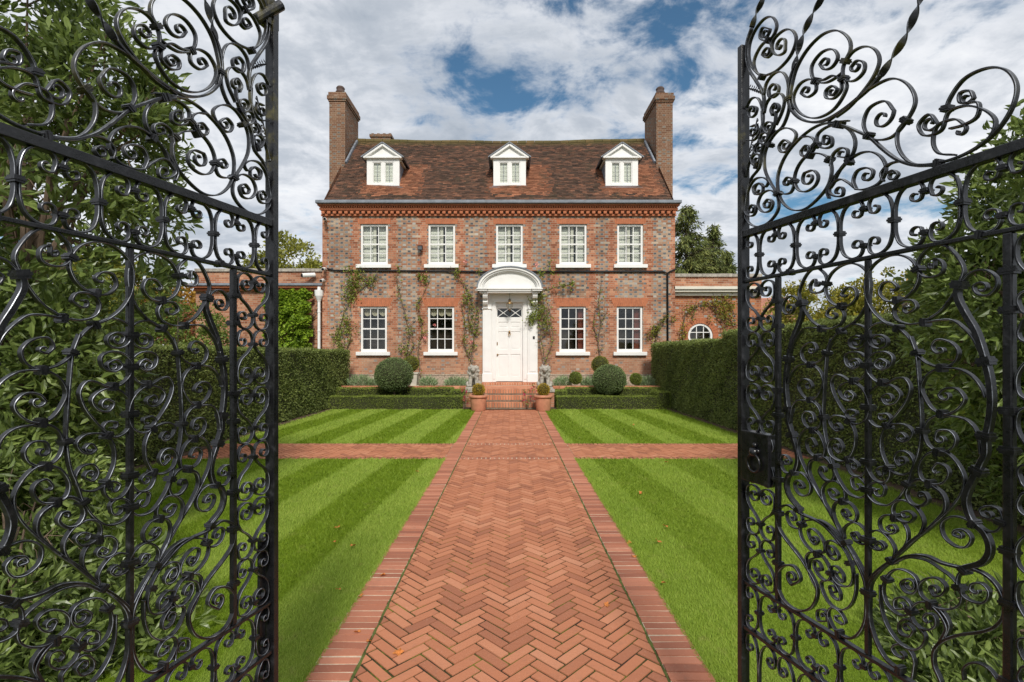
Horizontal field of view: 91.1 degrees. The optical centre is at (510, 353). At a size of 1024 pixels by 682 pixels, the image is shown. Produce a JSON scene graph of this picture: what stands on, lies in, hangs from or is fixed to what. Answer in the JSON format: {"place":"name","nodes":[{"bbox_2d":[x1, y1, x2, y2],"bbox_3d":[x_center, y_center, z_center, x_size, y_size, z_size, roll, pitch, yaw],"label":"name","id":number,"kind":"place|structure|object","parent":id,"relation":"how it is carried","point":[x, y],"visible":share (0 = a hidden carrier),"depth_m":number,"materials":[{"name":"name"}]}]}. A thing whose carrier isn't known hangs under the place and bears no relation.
{"place":"outdoors","nodes":[
{"label":"outdoors","id":0,"kind":"place"},
{"bbox_2d":[45,409,329,499],"bbox_3d":[-5.790,1.624,7.620,1.220,0.024,14.240,0,0,0],"label":"soil bed","id":1,"kind":"object","parent":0,"point":[185,453],"visible":0.12,"depth_m":9.39,"materials":[{"name":"brown soil"}]},
{"bbox_2d":[36,459,440,681],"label":"lawn","id":2,"kind":"structure","parent":0,"point":[250,593],"depth_m":4.06,"materials":[{"name":"green plant"}]},
{"bbox_2d":[0,0,203,534],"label":"evergreen shrub","id":3,"kind":"object","parent":2,"relation":"on","point":[54,44],"visible":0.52,"depth_m":3.84,"materials":[{"name":"green plant"}]},
{"bbox_2d":[0,407,225,681],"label":"evergreen shrub","id":4,"kind":"object","parent":2,"relation":"on","point":[52,569],"visible":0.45,"depth_m":2.85,"materials":[{"name":"green plant"}]},
{"bbox_2d":[183,444,452,458],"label":"brick path","id":5,"kind":"structure","parent":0,"point":[339,457],"depth_m":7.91,"materials":[{"name":"red brick"}]},
{"bbox_2d":[171,457,442,458],"bbox_3d":[-3.166,1.633,7.838,4.269,0.022,0.106,0,0,0],"label":"path border","id":6,"kind":"object","parent":5,"relation":"on","point":[335,457],"visible":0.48,"depth_m":7.87,"materials":[{"name":"brick"}]},
{"bbox_2d":[226,443,452,444],"bbox_3d":[-3.164,1.634,9.063,4.266,0.021,0.107,0,0,0],"label":"path border","id":7,"kind":"object","parent":5,"relation":"on","point":[358,444],"visible":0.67,"depth_m":9.02,"materials":[{"name":"brick"}]},
{"bbox_2d":[225,409,471,443],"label":"lawn","id":8,"kind":"structure","parent":0,"point":[350,414],"depth_m":10.96,"materials":[{"name":"green plant"}]},
{"bbox_2d":[346,373,372,385],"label":"bedding plant","id":9,"kind":"object","parent":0,"point":[356,381],"visible":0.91,"depth_m":16.63,"materials":[{"name":"green plant"}]},
{"bbox_2d":[367,377,376,385],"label":"bedding plant","id":10,"kind":"object","parent":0,"point":[371,380],"visible":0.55,"depth_m":16.60,"materials":[{"name":"green plant"}]},
{"bbox_2d":[304,411,481,681],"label":"path border","id":11,"kind":"object","parent":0,"point":[348,642],"visible":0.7,"depth_m":3.48,"materials":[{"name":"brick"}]},
{"bbox_2d":[418,375,438,385],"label":"bedding plant","id":12,"kind":"object","parent":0,"point":[426,380],"visible":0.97,"depth_m":16.64,"materials":[{"name":"green plant"}]},
{"bbox_2d":[443,376,467,385],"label":"bedding plant","id":13,"kind":"object","parent":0,"point":[459,381],"visible":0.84,"depth_m":16.63,"materials":[{"name":"green plant"}]},
{"bbox_2d":[460,387,469,408],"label":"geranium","id":14,"kind":"object","parent":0,"point":[463,399],"visible":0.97,"depth_m":14.84,"materials":[{"name":"green plant"}]},
{"bbox_2d":[445,407,535,456],"bbox_3d":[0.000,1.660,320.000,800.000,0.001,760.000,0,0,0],"label":"ground","id":15,"kind":"structure","parent":0,"point":[507,409],"depth_m":14.98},
{"bbox_2d":[45,244,167,343],"bbox_3d":[-13.585,-0.926,15.842,5.097,5.230,4.359,0,0,0],"label":"garden tree","id":16,"kind":"object","parent":15,"relation":"on","point":[120,274],"visible":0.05,"depth_m":15.88,"materials":[{"name":"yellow plant"}]},
{"bbox_2d":[0,0,284,681],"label":"iron gate","id":17,"kind":"structure","parent":15,"relation":"on","point":[263,638],"depth_m":1.39,"materials":[{"name":"black metal"}]},
{"bbox_2d":[119,282,195,326],"bbox_3d":[-19.962,-1.407,29.963,8.202,6.193,5.342,0,0,0],"label":"garden tree","id":18,"kind":"object","parent":15,"relation":"on","point":[191,293],"visible":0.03,"depth_m":29.05,"materials":[{"name":"green plant"}]},
{"bbox_2d":[93,292,228,345],"bbox_3d":[-10.466,-0.061,15.134,4.480,3.502,2.825,0,0,13],"label":"garden tree","id":19,"kind":"object","parent":15,"relation":"on","point":[176,319],"visible":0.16,"depth_m":14.95,"materials":[{"name":"green plant"}]},
{"bbox_2d":[145,300,195,344],"bbox_3d":[-16.672,-0.561,23.992,3.989,4.503,3.878,0,0,0],"label":"garden tree","id":20,"kind":"object","parent":15,"relation":"on","point":[193,327],"visible":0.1,"depth_m":23.77,"materials":[{"name":"green plant"}]},
{"bbox_2d":[11,341,350,477],"bbox_3d":[-6.007,0.706,9.055,1.514,1.943,15.978,0,0,0],"label":"yew hedge","id":21,"kind":"object","parent":15,"relation":"on","point":[310,380],"visible":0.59,"depth_m":9.72,"materials":[{"name":"green plant"}]},
{"bbox_2d":[189,268,322,348],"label":"garden wing","id":22,"kind":"structure","parent":15,"relation":"on","point":[289,278],"depth_m":17.88,"materials":[{"name":"red brick"}]},
{"bbox_2d":[261,287,317,347],"bbox_3d":[-7.657,-0.421,17.556,1.978,3.852,0.693,0,0,0],"label":"ivy","id":23,"kind":"object","parent":22,"relation":"attached to","point":[289,302],"visible":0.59,"depth_m":17.56,"materials":[{"name":"green plant"}]},
{"bbox_2d":[301,273,315,277],"bbox_3d":[-7.092,-2.763,17.686,0.533,0.212,0.227,0,0,-38],"label":"security camera","id":24,"kind":"object","parent":22,"relation":"attached to","point":[303,275],"visible":1,"depth_m":17.58,"materials":[{"name":"white paint"}]},
{"bbox_2d":[235,230,321,267],"bbox_3d":[-12.128,-2.503,26.938,6.650,8.380,4.685,0,0,0],"label":"garden tree","id":25,"kind":"object","parent":15,"relation":"on","point":[295,246],"visible":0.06,"depth_m":26.31,"materials":[{"name":"green plant"}]},
{"bbox_2d":[465,389,472,406],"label":"step pier","id":26,"kind":"structure","parent":15,"relation":"on","point":[468,400],"depth_m":15.30,"materials":[{"name":"brick"}]},
{"bbox_2d":[465,364,481,388],"bbox_3d":[-1.132,0.706,15.736,0.505,0.758,0.700,0,0,0],"label":"stone lion","id":27,"kind":"object","parent":26,"relation":"on","point":[473,374],"visible":0.85,"depth_m":15.54},
{"bbox_2d":[469,394,487,410],"bbox_3d":[-0.911,1.403,14.420,0.540,0.455,0.540,0,0,0],"label":"terracotta pot","id":28,"kind":"object","parent":15,"relation":"on","point":[478,402],"visible":0.94,"depth_m":14.23,"materials":[{"name":"ceramic"}]},
{"bbox_2d":[472,383,484,394],"bbox_3d":[-0.901,1.030,14.416,0.410,0.410,0.411,0,0,0],"label":"clipped ball","id":29,"kind":"object","parent":28,"relation":"on","point":[478,389],"visible":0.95,"depth_m":14.31,"materials":[{"name":"green plant"}]},
{"bbox_2d":[482,382,537,408],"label":"brick steps","id":30,"kind":"structure","parent":15,"relation":"on","point":[505,395],"depth_m":15.50,"materials":[{"name":"red brick"}]},
{"bbox_2d":[518,383,537,408],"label":"geranium","id":31,"kind":"object","parent":15,"relation":"on","point":[523,400],"visible":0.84,"depth_m":14.79,"materials":[{"name":"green plant"}]},
{"bbox_2d":[534,394,552,410],"bbox_3d":[0.952,1.403,14.420,0.540,0.455,0.540,0,0,0],"label":"terracotta pot","id":32,"kind":"object","parent":15,"relation":"on","point":[543,402],"visible":0.98,"depth_m":14.23,"materials":[{"name":"ceramic"}]},
{"bbox_2d":[537,383,549,394],"bbox_3d":[0.958,1.032,14.420,0.409,0.411,0.404,0,0,0],"label":"clipped ball","id":33,"kind":"object","parent":32,"relation":"on","point":[543,388],"visible":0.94,"depth_m":14.32,"materials":[{"name":"green plant"}]},
{"bbox_2d":[537,385,554,406],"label":"step pier","id":34,"kind":"structure","parent":15,"relation":"on","point":[552,391],"depth_m":15.30,"materials":[{"name":"brick"}]},
{"bbox_2d":[536,364,552,388],"bbox_3d":[1.081,0.706,15.736,0.505,0.758,0.700,0,0,0],"label":"stone lion","id":35,"kind":"object","parent":34,"relation":"on","point":[544,372],"visible":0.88,"depth_m":15.54},
{"bbox_2d":[650,336,723,424],"bbox_3d":[5.346,0.607,14.226,1.390,2.137,5.808,0,0,0],"label":"yew hedge","id":36,"kind":"object","parent":15,"relation":"on","point":[687,374],"visible":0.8,"depth_m":13.20,"materials":[{"name":"green plant"}]},
{"bbox_2d":[675,204,724,273],"bbox_3d":[8.856,-2.946,25.027,4.766,9.153,4.477,0,0,39],"label":"conifer","id":37,"kind":"object","parent":15,"relation":"on","point":[695,256],"visible":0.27,"depth_m":24.66,"materials":[{"name":"green plant"}]},
{"bbox_2d":[702,223,734,273],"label":"conifer","id":38,"kind":"object","parent":15,"relation":"on","point":[714,234],"visible":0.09,"depth_m":25.79,"materials":[{"name":"green plant"}]},
{"bbox_2d":[718,251,737,273],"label":"conifer","id":39,"kind":"object","parent":15,"relation":"on","point":[729,259],"visible":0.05,"depth_m":26.76,"materials":[{"name":"green plant"}]},
{"bbox_2d":[761,297,794,322],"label":"outbuilding","id":40,"kind":"structure","parent":15,"relation":"on","point":[763,300],"depth_m":25.80,"materials":[{"name":"orange brick"}]},
{"bbox_2d":[757,279,825,324],"bbox_3d":[9.640,-0.419,17.015,2.933,4.218,2.983,0,0,0],"label":"garden tree","id":41,"kind":"object","parent":15,"relation":"on","point":[805,293],"visible":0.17,"depth_m":16.69,"materials":[{"name":"green plant"}]},
{"bbox_2d":[807,266,925,320],"bbox_3d":[11.004,-0.380,14.009,5.510,4.139,3.503,0,0,0],"label":"garden tree","id":42,"kind":"object","parent":15,"relation":"on","point":[856,308],"visible":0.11,"depth_m":13.79,"materials":[{"name":"green plant"}]},
{"bbox_2d":[738,0,1023,681],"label":"iron gate","id":43,"kind":"structure","parent":15,"relation":"on","point":[760,459],"depth_m":1.48,"materials":[{"name":"black metal"}]},
{"bbox_2d":[884,99,1023,523],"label":"evergreen shrub","id":44,"kind":"object","parent":15,"relation":"on","point":[979,254],"visible":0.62,"depth_m":4.25,"materials":[{"name":"green plant"}]},
{"bbox_2d":[315,85,681,385],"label":"brick house","id":45,"kind":"structure","parent":0,"point":[504,216],"depth_m":17.60,"materials":[{"name":"red brick"}]},
{"bbox_2d":[329,265,379,348],"bbox_3d":[-5.370,-1.078,17.422,1.899,4.080,0.357,0,0,3],"label":"climbing rose","id":46,"kind":"object","parent":45,"relation":"attached to","point":[347,322],"visible":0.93,"depth_m":17.47,"materials":[{"name":"green plant"}]},
{"bbox_2d":[356,307,390,354],"bbox_3d":[-4.782,-0.799,17.660,1.190,1.716,0.340,0,0,0],"label":"window","id":47,"kind":"structure","parent":45,"relation":"in","point":[367,311],"depth_m":17.65,"materials":[{"name":"white paint"}]},
{"bbox_2d":[356,224,391,267],"bbox_3d":[-4.765,-3.773,17.660,1.223,1.553,0.340,0,0,0],"label":"window","id":48,"kind":"structure","parent":45,"relation":"in","point":[374,264],"depth_m":17.68,"materials":[{"name":"white paint"}]},
{"bbox_2d":[392,265,435,376],"bbox_3d":[-3.351,-1.098,17.441,1.580,3.995,0.333,0,0,0],"label":"climbing rose","id":49,"kind":"object","parent":45,"relation":"attached to","point":[418,306],"visible":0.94,"depth_m":17.50,"materials":[{"name":"green plant"}]},
{"bbox_2d":[423,307,457,354],"bbox_3d":[-2.424,-0.799,17.660,1.190,1.716,0.340,0,0,0],"label":"window","id":50,"kind":"structure","parent":45,"relation":"in","point":[441,311],"depth_m":17.65,"materials":[{"name":"white paint"}]},
{"bbox_2d":[424,224,458,267],"bbox_3d":[-2.399,-3.773,17.660,1.206,1.553,0.340,0,0,0],"label":"window","id":51,"kind":"structure","parent":45,"relation":"in","point":[441,264],"depth_m":17.68,"materials":[{"name":"white paint"}]},
{"bbox_2d":[451,260,482,364],"bbox_3d":[-1.520,-1.162,17.430,1.266,4.302,0.327,0,0,0],"label":"climbing rose","id":52,"kind":"object","parent":45,"relation":"attached to","point":[471,324],"visible":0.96,"depth_m":17.50,"materials":[{"name":"green plant"}]},
{"bbox_2d":[492,224,526,267],"bbox_3d":[-0.025,-3.773,17.660,1.206,1.553,0.340,0,0,0],"label":"window","id":53,"kind":"structure","parent":45,"relation":"in","point":[498,264],"depth_m":17.68,"materials":[{"name":"white paint"}]},
{"bbox_2d":[496,319,522,380],"bbox_3d":[-0.025,-0.124,17.619,0.967,2.177,0.142,0,0,0],"label":"front door","id":54,"kind":"structure","parent":45,"relation":"in","point":[509,332],"depth_m":17.63,"materials":[{"name":"white paint"}]},
{"bbox_2d":[522,254,575,364],"bbox_3d":[1.356,-1.256,17.275,1.913,4.386,0.411,0,0,0],"label":"climbing rose","id":55,"kind":"object","parent":45,"relation":"attached to","point":[543,322],"visible":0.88,"depth_m":17.33,"materials":[{"name":"green plant"}]},
{"bbox_2d":[556,307,589,354],"bbox_3d":[2.192,-0.801,17.663,1.190,1.719,0.345,0,0,0],"label":"window","id":56,"kind":"structure","parent":45,"relation":"in","point":[581,350],"depth_m":17.65,"materials":[{"name":"white paint"}]},
{"bbox_2d":[556,224,590,267],"bbox_3d":[2.208,-3.773,17.660,1.223,1.553,0.340,0,0,0],"label":"window","id":57,"kind":"structure","parent":45,"relation":"in","point":[571,264],"depth_m":17.68,"materials":[{"name":"white paint"}]},
{"bbox_2d":[588,280,609,356],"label":"climbing rose","id":58,"kind":"object","parent":45,"relation":"attached to","point":[601,319],"visible":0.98,"depth_m":17.52,"materials":[{"name":"green plant"}]},
{"bbox_2d":[613,307,646,354],"bbox_3d":[4.192,-0.801,17.663,1.173,1.719,0.345,0,0,0],"label":"window","id":59,"kind":"structure","parent":45,"relation":"in","point":[637,350],"depth_m":17.66,"materials":[{"name":"white paint"}]},
{"bbox_2d":[614,224,647,267],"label":"window","id":60,"kind":"structure","parent":45,"relation":"in","point":[628,264],"depth_m":17.68,"materials":[{"name":"white paint"}]},
{"bbox_2d":[647,309,676,342],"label":"climbing plant","id":61,"kind":"object","parent":45,"relation":"attached to","point":[657,327],"visible":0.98,"depth_m":17.48,"materials":[{"name":"green plant"}]},
{"bbox_2d":[352,418,667,681],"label":"brick path","id":62,"kind":"structure","parent":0,"point":[425,671],"depth_m":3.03,"materials":[{"name":"red brick"}]},
{"bbox_2d":[393,648,403,655],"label":"fallen leaf","id":63,"kind":"object","parent":62,"relation":"on","point":[398,652],"visible":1,"depth_m":2.73,"materials":[{"name":"orange plant"}]},
{"bbox_2d":[349,412,481,681],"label":"path joint","id":64,"kind":"object","parent":62,"relation":"on","point":[364,652],"visible":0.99,"depth_m":3.40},
{"bbox_2d":[460,457,559,458],"bbox_3d":[-0.001,1.634,7.829,1.560,0.021,0.119,0,0,0],"label":"path border","id":65,"kind":"object","parent":62,"relation":"on","point":[509,458],"visible":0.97,"depth_m":7.81,"materials":[{"name":"brick"}]},
{"bbox_2d":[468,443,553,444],"bbox_3d":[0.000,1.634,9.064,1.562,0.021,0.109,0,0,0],"label":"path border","id":66,"kind":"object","parent":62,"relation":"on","point":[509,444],"visible":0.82,"depth_m":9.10,"materials":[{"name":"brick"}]},
{"bbox_2d":[538,412,670,681],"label":"path joint","id":67,"kind":"object","parent":62,"relation":"on","point":[647,637],"visible":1,"depth_m":3.53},
{"bbox_2d":[467,410,552,443],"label":"brick path","id":68,"kind":"structure","parent":0,"point":[510,426],"depth_m":10.94,"materials":[{"name":"red brick"}]},
{"bbox_2d":[467,443,552,444],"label":"brick path","id":69,"kind":"structure","parent":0,"point":[511,443],"depth_m":9.13,"materials":[{"name":"red brick"}]},
{"bbox_2d":[461,444,559,457],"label":"brick path","id":70,"kind":"structure","parent":0,"point":[517,450],"depth_m":8.38,"materials":[{"name":"red brick"}]},
{"bbox_2d":[0,0,1023,314],"label":"sky","id":71,"kind":"structure","parent":0,"point":[486,70],"materials":[{"name":"blue"}]},
{"bbox_2d":[2,408,1023,681],"bbox_3d":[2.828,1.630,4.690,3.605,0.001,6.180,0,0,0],"label":"lawn","id":72,"kind":"structure","parent":0,"point":[710,643],"depth_m":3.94,"materials":[{"name":"green plant"}]},
{"bbox_2d":[872,570,1023,681],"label":"evergreen shrub","id":73,"kind":"object","parent":72,"relation":"on","point":[955,656],"visible":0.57,"depth_m":2.63,"materials":[{"name":"green plant"}]},
{"bbox_2d":[538,411,715,681],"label":"path border","id":74,"kind":"object","parent":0,"point":[641,591],"visible":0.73,"depth_m":3.47,"materials":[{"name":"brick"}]},
{"bbox_2d":[547,409,737,443],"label":"lawn","id":75,"kind":"structure","parent":0,"point":[648,441],"depth_m":10.96,"materials":[{"name":"green plant"}]},
{"bbox_2d":[568,444,805,458],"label":"brick path","id":76,"kind":"structure","parent":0,"point":[654,457],"depth_m":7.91,"materials":[{"name":"red brick"}]},
{"bbox_2d":[567,443,737,444],"bbox_3d":[2.852,1.634,9.062,3.646,0.021,0.107,0,0,0],"label":"path border","id":77,"kind":"object","parent":76,"relation":"on","point":[648,444],"visible":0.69,"depth_m":9.02,"materials":[{"name":"brick"}]},
{"bbox_2d":[577,457,810,458],"bbox_3d":[2.853,1.634,7.838,3.649,0.021,0.105,0,0,0],"label":"path border","id":78,"kind":"object","parent":76,"relation":"on","point":[676,458],"visible":0.46,"depth_m":7.87,"materials":[{"name":"brick"}]},
{"bbox_2d":[674,274,764,341],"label":"garden wing","id":79,"kind":"structure","parent":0,"point":[693,287],"depth_m":17.90,"materials":[{"name":"red brick"}]},
{"bbox_2d":[683,318,717,339],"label":"round window","id":80,"kind":"structure","parent":79,"relation":"in","point":[700,331],"depth_m":17.92,"materials":[{"name":"white paint"}]},
{"bbox_2d":[677,293,737,339],"bbox_3d":[7.041,-1.229,17.673,2.603,2.026,0.428,0,0,0],"label":"climbing plant","id":81,"kind":"object","parent":79,"relation":"attached to","point":[729,305],"visible":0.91,"depth_m":17.77,"materials":[{"name":"green plant"}]},
{"bbox_2d":[667,409,1023,535],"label":"soil bed","id":82,"kind":"object","parent":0,"point":[1020,528],"visible":0.16,"depth_m":6.21,"materials":[{"name":"brown soil"}]},
{"bbox_2d":[718,305,1023,525],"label":"yew hedge","id":83,"kind":"object","parent":82,"relation":"on","point":[909,415],"visible":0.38,"depth_m":7.13,"materials":[{"name":"green plant"}]},
{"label":"soil bed","id":84,"kind":"structure","parent":0,"visible":0},
{"bbox_2d":[374,357,413,394],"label":"ball tree","id":85,"kind":"object","parent":84,"relation":"on","point":[393,374],"visible":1,"depth_m":15.01,"materials":[{"name":"green plant"}]},
{"bbox_2d":[335,386,454,395],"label":"box hedge","id":86,"kind":"object","parent":84,"relation":"on","point":[407,391],"visible":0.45,"depth_m":15.55,"materials":[{"name":"green plant"}]},
{"bbox_2d":[328,394,462,408],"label":"box hedge","id":87,"kind":"object","parent":84,"relation":"on","point":[433,401],"visible":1,"depth_m":14.89,"materials":[{"name":"green plant"}]},
{"bbox_2d":[339,386,465,388],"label":"retaining wall","id":88,"kind":"structure","parent":84,"relation":"on","point":[458,387],"depth_m":15.94,"materials":[{"name":"brick"}]},
{"bbox_2d":[409,372,419,385],"bbox_3d":[-3.230,0.858,16.700,0.420,0.495,0.420,0,0,0],"label":"stone planter","id":89,"kind":"object","parent":88,"relation":"on","point":[415,379],"visible":0.49,"depth_m":16.55,"materials":[{"name":"stone"}]},
{"bbox_2d":[404,355,418,370],"bbox_3d":[-3.290,0.330,16.699,0.564,0.573,0.570,0,0,0],"label":"clipped ball","id":90,"kind":"object","parent":89,"relation":"in","point":[413,361],"visible":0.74,"depth_m":16.56,"materials":[{"name":"green plant"}]},
{"bbox_2d":[450,388,464,404],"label":"box hedge","id":91,"kind":"object","parent":84,"relation":"on","point":[457,391],"visible":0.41,"depth_m":15.29,"materials":[{"name":"green plant"}]},
{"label":"soil bed","id":92,"kind":"structure","parent":0,"visible":0},
{"bbox_2d":[554,388,567,406],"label":"box hedge","id":93,"kind":"object","parent":92,"relation":"on","point":[563,391],"visible":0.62,"depth_m":15.29,"materials":[{"name":"green plant"}]},
{"bbox_2d":[552,386,659,389],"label":"retaining wall","id":94,"kind":"structure","parent":92,"relation":"on","point":[557,387],"depth_m":15.94,"materials":[{"name":"brick"}]},
{"bbox_2d":[592,364,626,394],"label":"ball tree","id":95,"kind":"object","parent":92,"relation":"on","point":[609,379],"visible":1,"depth_m":15.05,"materials":[{"name":"green plant"}]},
{"bbox_2d":[556,394,670,408],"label":"box hedge","id":96,"kind":"object","parent":92,"relation":"on","point":[593,401],"visible":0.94,"depth_m":14.89,"materials":[{"name":"green plant"}]},
{"bbox_2d":[565,386,663,395],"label":"box hedge","id":97,"kind":"object","parent":92,"relation":"on","point":[591,390],"visible":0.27,"depth_m":15.55,"materials":[{"name":"green plant"}]},
{"bbox_2d":[650,389,670,408],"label":"box hedge","id":98,"kind":"object","parent":92,"relation":"on","point":[661,394],"visible":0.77,"depth_m":14.87,"materials":[{"name":"green plant"}]},
{"bbox_3d":[2.993,0.878,16.700,0.420,0.455,0.420,0,0,0],"label":"stone planter","id":99,"kind":"object","parent":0,"visible":0},
{"bbox_2d":[591,356,608,370],"bbox_3d":[2.995,0.360,16.697,0.625,0.616,0.627,0,0,0],"label":"clipped ball","id":100,"kind":"object","parent":99,"relation":"in","point":[597,362],"visible":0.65,"depth_m":16.53,"materials":[{"name":"green plant"}]},
{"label":"soil bed","id":101,"kind":"structure","parent":0,"visible":0},
{"bbox_2d":[553,374,572,385],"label":"bedding plant","id":102,"kind":"object","parent":101,"relation":"on","point":[560,378],"visible":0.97,"depth_m":16.65,"materials":[{"name":"green plant"}]},
{"bbox_2d":[569,371,581,384],"bbox_3d":[2.157,0.796,16.550,0.468,0.465,0.472,0,0,0],"label":"clipped ball","id":103,"kind":"object","parent":101,"relation":"on","point":[575,378],"visible":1,"depth_m":16.43,"materials":[{"name":"green plant"}]},
{"bbox_2d":[580,375,592,385],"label":"bedding plant","id":104,"kind":"object","parent":101,"relation":"on","point":[584,381],"visible":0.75,"depth_m":16.65,"materials":[{"name":"green plant"}]},
{"bbox_2d":[629,373,641,384],"bbox_3d":[4.133,0.831,16.551,0.434,0.435,0.432,0,0,0],"label":"clipped ball","id":105,"kind":"object","parent":101,"relation":"on","point":[635,378],"visible":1,"depth_m":16.44,"materials":[{"name":"green plant"}]},
{"bbox_2d":[637,374,655,385],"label":"bedding plant","id":106,"kind":"object","parent":101,"relation":"on","point":[646,381],"visible":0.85,"depth_m":16.64,"materials":[{"name":"green plant"}]}
]}

